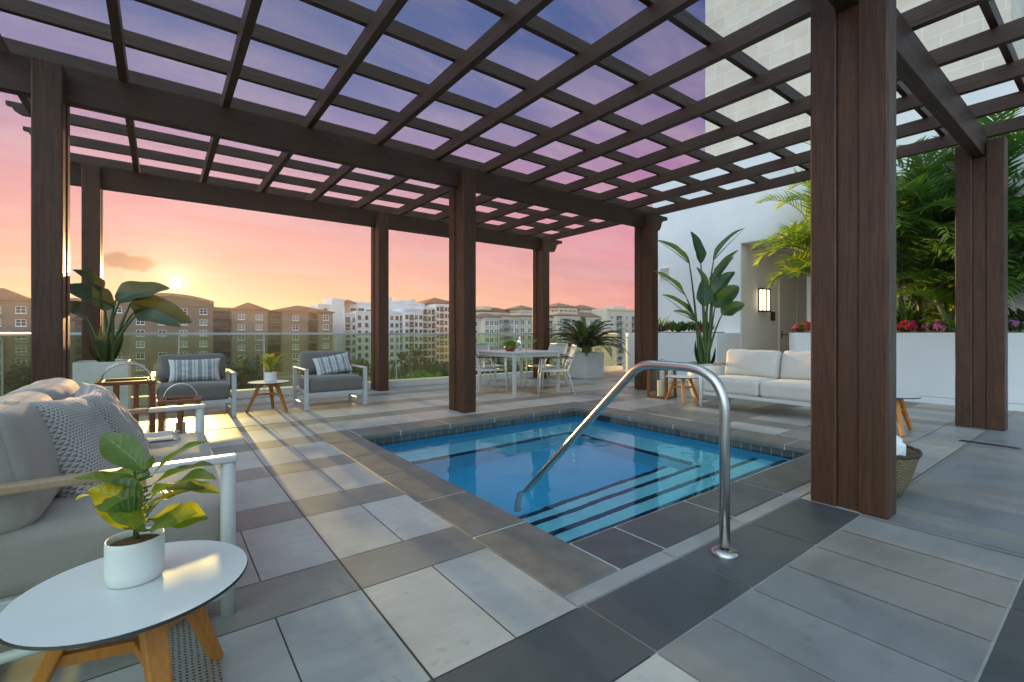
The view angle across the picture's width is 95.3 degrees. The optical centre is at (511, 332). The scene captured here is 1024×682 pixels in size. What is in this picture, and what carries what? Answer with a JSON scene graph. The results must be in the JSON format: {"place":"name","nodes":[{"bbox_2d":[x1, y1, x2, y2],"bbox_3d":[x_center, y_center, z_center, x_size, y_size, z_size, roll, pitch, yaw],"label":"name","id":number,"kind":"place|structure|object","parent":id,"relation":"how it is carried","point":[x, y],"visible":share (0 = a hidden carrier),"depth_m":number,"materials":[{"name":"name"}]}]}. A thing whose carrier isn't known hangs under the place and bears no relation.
{"place":"outdoors","nodes":[
{"label":"outdoors","id":0,"kind":"place"},
{"bbox_2d":[144,430,180,442],"bbox_3d":[-2.226,0.620,2.653,0.588,0.037,0.305,0,0,-42],"label":"throw blanket","id":1,"kind":"object","parent":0,"point":[161,436],"visible":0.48,"depth_m":2.78,"materials":[{"name":"grey fabric"}]},
{"bbox_2d":[0,288,334,391],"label":"apartment block","id":2,"kind":"structure","parent":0,"point":[203,314],"depth_m":141.50,"materials":[{"name":"brown paint"}]},
{"bbox_2d":[15,345,25,352],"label":"window","id":3,"kind":"structure","parent":2,"relation":"in","point":[18,348],"depth_m":117.97,"materials":[{"name":"grey glass"}]},
{"bbox_2d":[15,306,26,313],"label":"window","id":4,"kind":"structure","parent":2,"relation":"in","point":[18,309],"depth_m":117.95,"materials":[{"name":"white paint"}]},
{"bbox_2d":[15,319,26,326],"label":"window","id":5,"kind":"structure","parent":2,"relation":"in","point":[18,322],"depth_m":118.00,"materials":[{"name":"white paint"}]},
{"bbox_2d":[15,332,26,339],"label":"window","id":6,"kind":"structure","parent":2,"relation":"in","point":[16,337],"depth_m":117.97,"materials":[{"name":"white paint"}]},
{"bbox_2d":[15,358,26,364],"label":"window","id":7,"kind":"structure","parent":2,"relation":"in","point":[18,361],"depth_m":117.95,"materials":[{"name":"grey glass"}]},
{"bbox_2d":[136,330,144,336],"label":"window","id":8,"kind":"structure","parent":2,"relation":"in","point":[137,331],"depth_m":133.00,"materials":[{"name":"white glass"}]},
{"bbox_2d":[136,341,144,347],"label":"window","id":9,"kind":"structure","parent":2,"relation":"in","point":[139,344],"depth_m":133.00,"materials":[{"name":"white glass"}]},
{"bbox_2d":[136,353,144,358],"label":"window","id":10,"kind":"structure","parent":2,"relation":"in","point":[138,355],"depth_m":133.00,"materials":[{"name":"grey glass"}]},
{"bbox_2d":[199,319,207,325],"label":"window","id":11,"kind":"structure","parent":2,"relation":"in","point":[202,322],"depth_m":142.03,"materials":[{"name":"white glass"}]},
{"bbox_2d":[307,298,370,375],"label":"apartment tower","id":12,"kind":"structure","parent":0,"point":[349,316],"depth_m":190.35,"materials":[{"name":"white paint"}]},
{"bbox_2d":[0,0,704,311],"label":"sky","id":13,"kind":"structure","parent":0,"point":[228,257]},
{"bbox_2d":[389,298,448,375],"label":"apartment block","id":14,"kind":"structure","parent":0,"point":[430,315],"depth_m":209.54,"materials":[{"name":"white paint"}]},
{"bbox_2d":[0,370,1023,681],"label":"terrace floor","id":15,"kind":"structure","parent":0,"point":[354,572],"depth_m":2.02,"materials":[{"name":"tile"}]},
{"bbox_2d":[73,359,130,408],"bbox_3d":[-5.236,0.720,5.984,0.520,0.720,0.560,0,0,-37],"label":"planter","id":16,"kind":"object","parent":15,"relation":"on","point":[90,372],"visible":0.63,"depth_m":5.80,"materials":[{"name":"white ceramic"}]},
{"bbox_2d":[70,269,191,361],"bbox_3d":[-4.997,-0.164,6.122,1.317,1.206,1.010,0,0,-37],"label":"bird of paradise","id":17,"kind":"object","parent":16,"relation":"in","point":[145,304],"visible":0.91,"depth_m":5.98,"materials":[{"name":"green plant"}]},
{"bbox_2d":[0,378,237,664],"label":"sofa","id":18,"kind":"object","parent":15,"relation":"on","point":[46,533],"visible":0.62,"depth_m":1.60,"materials":[{"name":"grey fabric"}]},
{"bbox_2d":[17,397,121,497],"bbox_3d":[-1.818,0.496,1.961,0.220,0.500,0.500,-29,8,-26],"label":"throw pillow","id":19,"kind":"object","parent":18,"relation":"on","point":[77,427],"visible":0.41,"depth_m":1.81,"materials":[{"name":"white fabric"}]},
{"bbox_2d":[72,382,150,460],"bbox_3d":[-2.013,0.494,2.340,0.211,0.500,0.500,-34,24,-32],"label":"throw pillow","id":20,"kind":"object","parent":18,"relation":"on","point":[116,414],"visible":0.41,"depth_m":2.26,"materials":[{"name":"white fabric"}]},
{"bbox_2d":[0,540,247,681],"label":"side table","id":21,"kind":"object","parent":15,"relation":"on","point":[55,618],"visible":0.84,"depth_m":1.19,"materials":[{"name":"white laminate"}]},
{"bbox_2d":[104,526,164,588],"bbox_3d":[-1.046,0.621,1.297,0.132,0.115,0.132,0,0,-37],"label":"plant pot","id":22,"kind":"object","parent":21,"relation":"on","point":[129,561],"visible":0.9,"depth_m":1.25,"materials":[{"name":"white ceramic"}]},
{"bbox_2d":[73,432,220,538],"bbox_3d":[-0.992,0.439,1.292,0.470,0.311,0.237,0,0,16],"label":"fiddle leaf plant","id":23,"kind":"object","parent":22,"relation":"in","point":[119,498],"visible":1,"depth_m":1.27,"materials":[{"name":"green plant"}]},
{"bbox_2d":[94,361,155,432],"bbox_3d":[-3.722,0.679,4.508,0.440,0.802,0.440,0,0,-39],"label":"lantern","id":24,"kind":"object","parent":15,"relation":"on","point":[116,383],"visible":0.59,"depth_m":4.45,"materials":[{"name":"brown wood"}]},
{"bbox_2d":[157,383,201,433],"bbox_3d":[-3.254,0.785,4.585,0.340,0.590,0.340,0,0,-33],"label":"lantern","id":25,"kind":"object","parent":15,"relation":"on","point":[163,401],"visible":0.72,"depth_m":4.46,"materials":[{"name":"brown wood"}]},
{"bbox_2d":[175,422,185,432],"bbox_3d":[-3.254,0.958,4.585,0.090,0.182,0.090,0,0,-37],"label":"candle","id":26,"kind":"object","parent":25,"relation":"on","point":[183,427],"visible":0.41,"depth_m":4.57,"materials":[{"name":"beige wax"}]},
{"bbox_2d":[151,353,236,416],"bbox_3d":[-4.120,0.676,6.041,0.882,0.807,0.752,0,0,-37],"label":"lounge chair","id":27,"kind":"object","parent":15,"relation":"on","point":[214,391],"visible":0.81,"depth_m":5.95,"materials":[{"name":"grey fabric"}]},
{"bbox_2d":[168,358,220,382],"bbox_3d":[-4.106,0.480,6.046,0.560,0.300,0.145,0,-18,-37],"label":"striped pillow","id":28,"kind":"object","parent":27,"relation":"on","point":[193,370],"visible":1,"depth_m":5.99,"materials":[{"name":"blue fabric"}]},
{"bbox_2d":[168,608,222,681],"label":"rug","id":29,"kind":"object","parent":15,"relation":"on","point":[191,661],"visible":0.47,"depth_m":1.54,"materials":[{"name":"grey fabric"}]},
{"bbox_2d":[246,380,289,412],"bbox_3d":[-3.404,0.882,6.545,0.526,0.404,0.558,0,0,-17],"label":"side table","id":30,"kind":"object","parent":15,"relation":"on","point":[271,393],"visible":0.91,"depth_m":6.46,"materials":[{"name":"brown wood"}]},
{"bbox_2d":[264,372,276,381],"bbox_3d":[-3.383,0.614,6.541,0.156,0.129,0.156,0,0,-37],"label":"plant pot","id":31,"kind":"object","parent":30,"relation":"on","point":[270,377],"visible":1,"depth_m":6.49,"materials":[{"name":"white ceramic"}]},
{"bbox_2d":[259,352,286,372],"bbox_3d":[-3.379,0.421,6.536,0.364,0.327,0.347,0,0,27],"label":"fiddle leaf plant","id":32,"kind":"object","parent":31,"relation":"in","point":[269,360],"visible":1,"depth_m":6.53,"materials":[{"name":"green plant"}]},
{"bbox_2d":[293,350,366,410],"bbox_3d":[-2.752,0.676,7.059,0.882,0.807,0.752,0,0,-37],"label":"lounge chair","id":33,"kind":"object","parent":15,"relation":"on","point":[312,383],"visible":0.93,"depth_m":6.91,"materials":[{"name":"grey fabric"}]},
{"bbox_2d":[313,352,351,374],"bbox_3d":[-2.712,0.480,7.072,0.540,0.300,0.146,-12,-11,-39],"label":"striped pillow","id":34,"kind":"object","parent":33,"relation":"on","point":[334,364],"visible":0.98,"depth_m":7.01,"materials":[{"name":"grey fabric"}]},
{"bbox_2d":[187,380,678,432],"bbox_3d":[-0.449,1.083,7.409,10.600,0.013,0.025,0,0,-37],"label":"slot drain","id":35,"kind":"object","parent":15,"relation":"on","point":[385,411],"visible":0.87,"depth_m":6.25,"materials":[{"name":"silver metal"}]},
{"bbox_2d":[476,343,507,389],"bbox_3d":[-0.504,0.645,9.339,0.588,0.878,0.689,0,0,-40],"label":"dining chair","id":36,"kind":"object","parent":15,"relation":"on","point":[482,346],"visible":0.48,"depth_m":9.53,"materials":[{"name":"white metal"}]},
{"bbox_2d":[476,355,507,393],"bbox_3d":[-0.491,0.645,8.395,0.690,0.878,0.588,0,0,-23],"label":"dining chair","id":37,"kind":"object","parent":15,"relation":"on","point":[494,369],"visible":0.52,"depth_m":8.25,"materials":[{"name":"white metal"}]},
{"bbox_2d":[0,0,1023,518],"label":"pergola","id":38,"kind":"object","parent":15,"relation":"on","point":[862,62],"visible":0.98,"depth_m":4.58,"materials":[{"name":"brown wood"}]},
{"bbox_2d":[477,349,559,396],"bbox_3d":[0.114,0.704,8.638,1.060,0.752,1.140,0,0,-37],"label":"dining table","id":39,"kind":"object","parent":15,"relation":"on","point":[514,354],"visible":0.85,"depth_m":8.35,"materials":[{"name":"white metal"}]},
{"bbox_2d":[504,346,515,350],"bbox_3d":[-0.035,0.281,8.388,0.216,0.091,0.216,0,0,-37],"label":"bowl","id":40,"kind":"object","parent":39,"relation":"on","point":[510,348],"visible":0.94,"depth_m":8.31,"materials":[{"name":"red wood"}]},
{"bbox_2d":[504,340,515,345],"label":"moss plant","id":41,"kind":"object","parent":40,"relation":"in","point":[510,342],"visible":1,"depth_m":8.33,"materials":[{"name":"green plant"}]},
{"bbox_2d":[518,334,521,350],"bbox_3d":[0.152,0.169,8.704,0.080,0.315,0.080,0,0,-37],"label":"bottle","id":42,"kind":"object","parent":39,"relation":"on","point":[520,344],"visible":1,"depth_m":8.67,"materials":[{"name":"glass"}]},
{"bbox_2d":[525,343,567,389],"bbox_3d":[0.693,0.645,9.285,0.689,0.878,0.588,0,0,-35],"label":"dining chair","id":43,"kind":"object","parent":15,"relation":"on","point":[562,348],"visible":0.68,"depth_m":9.32,"materials":[{"name":"white metal"}]},
{"bbox_2d":[476,350,625,370],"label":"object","id":44,"kind":"structure","parent":15,"relation":"on","point":[611,358],"depth_m":191.58,"materials":[{"name":"glass"}]},
{"bbox_2d":[536,344,576,395],"bbox_3d":[0.786,0.645,8.250,0.689,0.878,0.588,0,0,0],"label":"dining chair","id":45,"kind":"object","parent":15,"relation":"on","point":[570,357],"visible":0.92,"depth_m":8.26,"materials":[{"name":"white metal"}]},
{"bbox_2d":[567,352,603,378],"bbox_3d":[1.802,0.775,11.450,0.640,0.610,0.620,0,0,-37],"label":"planter","id":46,"kind":"object","parent":15,"relation":"on","point":[591,365],"visible":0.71,"depth_m":11.21,"materials":[{"name":"white concrete"}]},
{"bbox_2d":[549,316,629,356],"bbox_3d":[1.813,0.073,11.433,2.041,1.009,2.101,0,0,-37],"label":"sago palm","id":47,"kind":"object","parent":46,"relation":"in","point":[583,337],"visible":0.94,"depth_m":11.21,"materials":[{"name":"green plant"}]},
{"bbox_2d":[522,360,738,559],"bbox_3d":[0.550,0.917,2.926,0.124,1.531,1.746,0,0,-37],"label":"pool handrail","id":48,"kind":"object","parent":15,"relation":"on","point":[723,550],"visible":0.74,"depth_m":2.29,"materials":[{"name":"metal"}]},
{"bbox_2d":[647,358,676,398],"bbox_3d":[2.514,0.753,7.830,0.360,0.655,0.360,0,0,-45],"label":"lantern","id":49,"kind":"object","parent":15,"relation":"on","point":[674,395],"visible":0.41,"depth_m":7.80,"materials":[{"name":"brown wood"}]},
{"bbox_2d":[657,379,663,395],"bbox_3d":[2.482,0.913,7.806,0.100,0.272,0.100,0,0,-37],"label":"candle","id":50,"kind":"object","parent":49,"relation":"in","point":[660,387],"visible":1,"depth_m":7.76,"materials":[{"name":"beige wax"}]},
{"bbox_2d":[665,375,698,404],"bbox_3d":[2.656,0.882,7.306,0.526,0.404,0.558,0,0,-42],"label":"side table","id":51,"kind":"object","parent":15,"relation":"on","point":[683,378],"visible":0.94,"depth_m":7.30,"materials":[{"name":"brown wood"}]},
{"bbox_2d":[626,332,739,380],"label":"planter wall","id":52,"kind":"structure","parent":15,"relation":"on","point":[676,346],"depth_m":10.60,"materials":[{"name":"white paint"}]},
{"bbox_2d":[658,315,672,331],"bbox_3d":[3.526,-0.234,11.396,1.153,0.479,0.948,0,0,28],"label":"spiky plant","id":53,"kind":"object","parent":52,"relation":"on","point":[661,323],"visible":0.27,"depth_m":11.45,"materials":[{"name":"green plant"}]},
{"bbox_2d":[663,320,694,331],"bbox_3d":[3.904,-0.152,10.968,0.743,0.312,0.786,0,0,-37],"label":"leafy shrub","id":54,"kind":"object","parent":52,"relation":"in","point":[676,327],"visible":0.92,"depth_m":10.77,"materials":[{"name":"green plant"}]},
{"bbox_2d":[687,320,714,331],"bbox_3d":[4.253,-0.145,10.535,0.678,0.299,0.660,0,0,-37],"label":"leafy shrub","id":55,"kind":"object","parent":52,"relation":"in","point":[692,324],"visible":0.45,"depth_m":10.43,"materials":[{"name":"green plant"}]},
{"bbox_2d":[687,363,723,398],"bbox_3d":[3.246,0.804,7.855,0.570,0.549,0.570,0,0,-37],"label":"planter","id":56,"kind":"object","parent":15,"relation":"on","point":[717,370],"visible":0.3,"depth_m":7.66,"materials":[{"name":"white concrete"}]},
{"bbox_2d":[655,228,744,363],"bbox_3d":[3.204,-0.593,7.926,1.700,2.457,0.545,0,0,-5],"label":"bird of paradise","id":57,"kind":"object","parent":56,"relation":"in","point":[715,290],"visible":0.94,"depth_m":7.89,"materials":[{"name":"green plant"}]},
{"bbox_2d":[699,349,810,406],"bbox_3d":[3.571,0.661,6.385,0.852,0.837,1.714,0,0,-37],"label":"sofa","id":58,"kind":"object","parent":15,"relation":"on","point":[774,376],"visible":0.7,"depth_m":6.38,"materials":[{"name":"white fabric"}]},
{"bbox_2d":[652,80,1023,352],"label":"white building","id":59,"kind":"structure","parent":15,"relation":"on","point":[711,226],"depth_m":10.94,"materials":[{"name":"paint"}]},
{"bbox_2d":[660,267,669,279],"bbox_3d":[3.956,-1.540,12.097,0.019,0.300,0.300,0,0,-37],"label":"vent grille","id":60,"kind":"object","parent":59,"relation":"attached to","point":[665,273],"visible":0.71,"depth_m":12.07,"materials":[{"name":"white metal"}]},
{"bbox_2d":[758,288,770,311],"bbox_3d":[5.998,-0.780,11.083,0.416,0.552,0.112,0,0,-37],"label":"wall lamp","id":61,"kind":"object","parent":59,"relation":"attached to","point":[763,299],"visible":0.99,"depth_m":11.00,"materials":[{"name":"white glass"}]},
{"bbox_2d":[781,279,795,352],"bbox_3d":[7.088,-0.142,11.912,0.930,2.425,0.096,0,0,-37],"label":"door","id":62,"kind":"structure","parent":59,"relation":"in","point":[788,287],"depth_m":11.89,"materials":[{"name":"grey metal"}]},
{"bbox_2d":[705,0,1023,155],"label":"stone tower","id":63,"kind":"structure","parent":59,"relation":"on","point":[723,18],"depth_m":12.25,"materials":[{"name":"stone"}]},
{"bbox_2d":[789,331,1023,411],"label":"planter wall","id":64,"kind":"structure","parent":15,"relation":"on","point":[925,365],"depth_m":7.15,"materials":[{"name":"white paint"}]},
{"bbox_2d":[791,324,801,331],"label":"flower plant","id":65,"kind":"object","parent":64,"relation":"on","point":[794,328],"visible":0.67,"depth_m":8.84,"materials":[{"name":"pink plant"}]},
{"bbox_2d":[795,321,810,331],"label":"flower plant","id":66,"kind":"object","parent":64,"relation":"on","point":[805,325],"visible":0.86,"depth_m":8.66,"materials":[{"name":"red plant"}]},
{"bbox_2d":[750,140,909,288],"bbox_3d":[5.578,-1.904,8.415,2.694,3.833,1.818,0,0,44],"label":"areca palm","id":67,"kind":"object","parent":64,"relation":"on","point":[800,239],"visible":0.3,"depth_m":8.62,"materials":[{"name":"plant"}]},
{"bbox_2d":[896,320,918,330],"bbox_3d":[6.372,-0.119,7.537,0.329,0.187,0.323,0,0,-37],"label":"flower plant","id":68,"kind":"object","parent":64,"relation":"on","point":[906,325],"visible":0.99,"depth_m":7.47,"materials":[{"name":"red plant"}]},
{"bbox_2d":[896,294,945,330],"bbox_3d":[6.597,-0.327,7.768,1.334,0.663,1.170,0,0,-37],"label":"spiky plant","id":69,"kind":"object","parent":64,"relation":"on","point":[903,314],"visible":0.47,"depth_m":7.54,"materials":[{"name":"green plant"}]},
{"bbox_2d":[922,319,945,330],"bbox_3d":[6.573,-0.120,7.254,0.326,0.190,0.324,0,0,-37],"label":"flower plant","id":70,"kind":"object","parent":64,"relation":"on","point":[934,325],"visible":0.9,"depth_m":7.21,"materials":[{"name":"pink plant"}]},
{"bbox_2d":[937,318,954,330],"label":"leafy shrub","id":71,"kind":"object","parent":64,"relation":"in","point":[949,324],"visible":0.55,"depth_m":7.05,"materials":[{"name":"green plant"}]},
{"bbox_2d":[896,270,1012,330],"bbox_3d":[6.818,-0.488,7.287,1.796,1.017,1.394,0,0,-37],"label":"areca palm","id":72,"kind":"object","parent":64,"relation":"on","point":[938,299],"visible":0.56,"depth_m":7.22,"materials":[{"name":"plant"}]},
{"bbox_2d":[896,122,1023,330],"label":"areca palm","id":73,"kind":"object","parent":64,"relation":"on","point":[918,234],"visible":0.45,"depth_m":7.14,"materials":[{"name":"plant"}]},
{"bbox_2d":[896,106,1023,302],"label":"areca palm","id":74,"kind":"object","parent":64,"relation":"on","point":[1015,206],"visible":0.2,"depth_m":6.73,"materials":[{"name":"plant"}]},
{"bbox_2d":[1008,167,1023,298],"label":"areca palm","id":75,"kind":"object","parent":64,"relation":"on","point":[1018,221],"visible":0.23,"depth_m":6.49,"materials":[{"name":"plant"}]},
{"bbox_2d":[1008,307,1023,330],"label":"leafy shrub","id":76,"kind":"object","parent":64,"relation":"on","point":[1019,315],"visible":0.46,"depth_m":6.57,"materials":[{"name":"green plant"}]},
{"bbox_2d":[1008,317,1023,330],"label":"flower plant","id":77,"kind":"object","parent":64,"relation":"on","point":[1013,325],"visible":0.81,"depth_m":6.52,"materials":[{"name":"purple plant"}]},
{"bbox_2d":[896,393,921,436],"bbox_3d":[4.181,0.882,5.145,0.557,0.404,0.526,0,0,-12],"label":"side table","id":78,"kind":"object","parent":15,"relation":"on","point":[901,409],"visible":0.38,"depth_m":5.00,"materials":[{"name":"brown wood"}]},
{"bbox_2d":[896,445,922,497],"bbox_3d":[2.441,0.923,3.217,0.588,0.311,0.588,0,0,-37],"label":"towel basket","id":79,"kind":"object","parent":15,"relation":"on","point":[906,465],"visible":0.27,"depth_m":2.98,"materials":[{"name":"wicker"}]},
{"bbox_2d":[896,439,905,455],"bbox_3d":[2.496,0.793,3.093,0.170,0.223,0.171,4,1,-17],"label":"rolled towel","id":80,"kind":"object","parent":79,"relation":"in","point":[900,448],"visible":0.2,"depth_m":3.01,"materials":[{"name":"white fabric"}]},
{"bbox_2d":[959,440,1020,448],"bbox_3d":[4.620,1.078,4.521,0.080,0.010,0.420,0,0,-37],"label":"drain cover","id":81,"kind":"object","parent":15,"relation":"on","point":[990,444],"visible":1,"depth_m":4.50,"materials":[{"name":"metal"}]},
{"bbox_2d":[476,303,633,370],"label":"apartment block","id":82,"kind":"structure","parent":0,"point":[517,319],"depth_m":198.56,"materials":[{"name":"white paint"}]},
{"bbox_2d":[376,415,795,543],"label":"pool water","id":83,"kind":"structure","parent":0,"point":[600,476],"depth_m":4.13,"materials":[{"name":"blue liquid"}]},
{"bbox_3d":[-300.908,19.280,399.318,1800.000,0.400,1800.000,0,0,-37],"label":"ground","id":84,"kind":"structure","parent":0,"visible":0},
{"bbox_2d":[0,362,30,396],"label":"tree","id":85,"kind":"object","parent":84,"relation":"on","point":[13,380],"visible":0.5,"depth_m":94.71,"materials":[{"name":"green plant"}]},
{"bbox_2d":[224,364,255,389],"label":"tree","id":86,"kind":"object","parent":84,"relation":"on","point":[229,367],"visible":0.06,"depth_m":91.69,"materials":[{"name":"green plant"}]},
{"bbox_2d":[225,353,267,389],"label":"tree","id":87,"kind":"object","parent":84,"relation":"on","point":[245,365],"visible":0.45,"depth_m":93.57,"materials":[{"name":"green plant"}]},
{"bbox_2d":[351,358,370,377],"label":"tree","id":88,"kind":"object","parent":84,"relation":"on","point":[360,362],"visible":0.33,"depth_m":109.63,"materials":[{"name":"green plant"}]},
{"bbox_2d":[389,367,405,378],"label":"tree","id":89,"kind":"object","parent":84,"relation":"on","point":[392,372],"visible":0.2,"depth_m":100.36,"materials":[{"name":"green plant"}]},
{"bbox_2d":[389,352,415,378],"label":"palm tree","id":90,"kind":"object","parent":84,"relation":"on","point":[402,355],"visible":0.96,"depth_m":85.80,"materials":[{"name":"green plant"}]},
{"bbox_2d":[395,360,423,378],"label":"tree","id":91,"kind":"object","parent":84,"relation":"on","point":[420,366],"visible":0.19,"depth_m":110.06,"materials":[{"name":"green plant"}]},
{"bbox_2d":[404,347,429,372],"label":"palm tree","id":92,"kind":"object","parent":84,"relation":"on","point":[416,354],"visible":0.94,"depth_m":91.64,"materials":[{"name":"green plant"}]},
{"bbox_2d":[400,367,441,378],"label":"tree","id":93,"kind":"object","parent":84,"relation":"on","point":[422,373],"visible":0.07,"depth_m":66.11,"materials":[{"name":"green plant"}]},
{"bbox_2d":[418,357,437,375],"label":"tree","id":94,"kind":"object","parent":84,"relation":"on","point":[431,365],"visible":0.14,"depth_m":119.65,"materials":[{"name":"green plant"}]},
{"bbox_2d":[427,361,448,376],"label":"tree","id":95,"kind":"object","parent":84,"relation":"on","point":[444,371],"visible":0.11,"depth_m":72.15,"materials":[{"name":"green plant"}]},
{"bbox_2d":[481,356,516,373],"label":"palm tree","id":96,"kind":"object","parent":84,"relation":"on","point":[499,361],"visible":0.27,"depth_m":59.34,"materials":[{"name":"green plant"}]},
{"bbox_2d":[511,359,532,371],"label":"tree","id":97,"kind":"object","parent":84,"relation":"on","point":[518,367],"visible":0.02,"depth_m":65.71,"materials":[{"name":"green plant"}]},
{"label":"terrace slab","id":98,"kind":"structure","parent":0,"visible":0},
{"bbox_2d":[131,366,622,406],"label":"curb wall","id":99,"kind":"structure","parent":98,"relation":"on","point":[240,394],"depth_m":9.45,"materials":[{"name":"grey paint"}]},
{"bbox_2d":[70,333,617,388],"bbox_3d":[-1.656,0.487,9.858,11.780,0.985,0.055,0,0,-37],"label":"glass railing","id":100,"kind":"object","parent":99,"relation":"on","point":[264,334],"visible":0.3,"depth_m":8.13,"materials":[{"name":"clear glass"}]},
{"bbox_2d":[314,402,810,596],"bbox_3d":[0.595,1.103,4.621,3.887,0.054,3.855,0,0,-37],"label":"pool coping","id":101,"kind":"object","parent":98,"relation":"on","point":[558,566],"visible":0.77,"depth_m":2.91,"materials":[{"name":"grey stone"}]},
{"bbox_2d":[349,407,807,596],"bbox_3d":[0.595,1.105,4.621,3.877,0.047,3.845,0,0,-37],"label":"coping grout","id":102,"kind":"object","parent":101,"relation":"on","point":[601,531],"visible":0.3,"depth_m":2.60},
{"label":"pool shell","id":103,"kind":"structure","parent":98,"relation":"in","visible":0},
{"bbox_2d":[369,411,806,457],"bbox_3d":[0.604,1.200,4.590,3.170,0.159,3.115,0,0,-37],"label":"waterline tile","id":104,"kind":"object","parent":103,"relation":"attached to","point":[783,452],"visible":0.1,"depth_m":5.45,"materials":[{"name":"tile"}]},
{"bbox_2d":[596,415,609,421],"bbox_3d":[1.236,1.183,6.365,0.023,0.105,0.240,0,0,-37],"label":"pool skimmer","id":105,"kind":"object","parent":104,"relation":"attached to","point":[603,418],"visible":0.5,"depth_m":6.34,"materials":[{"name":"black plastic"}]},
{"bbox_3d":[-3.366,1.013,2.331,0.230,0.135,9.775,0,0,-37],"label":"curb wall","id":106,"kind":"object","parent":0,"visible":0},
{"bbox_2d":[0,332,30,395],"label":"glass railing","id":107,"kind":"object","parent":106,"relation":"on","point":[14,334],"visible":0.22,"depth_m":4.73,"materials":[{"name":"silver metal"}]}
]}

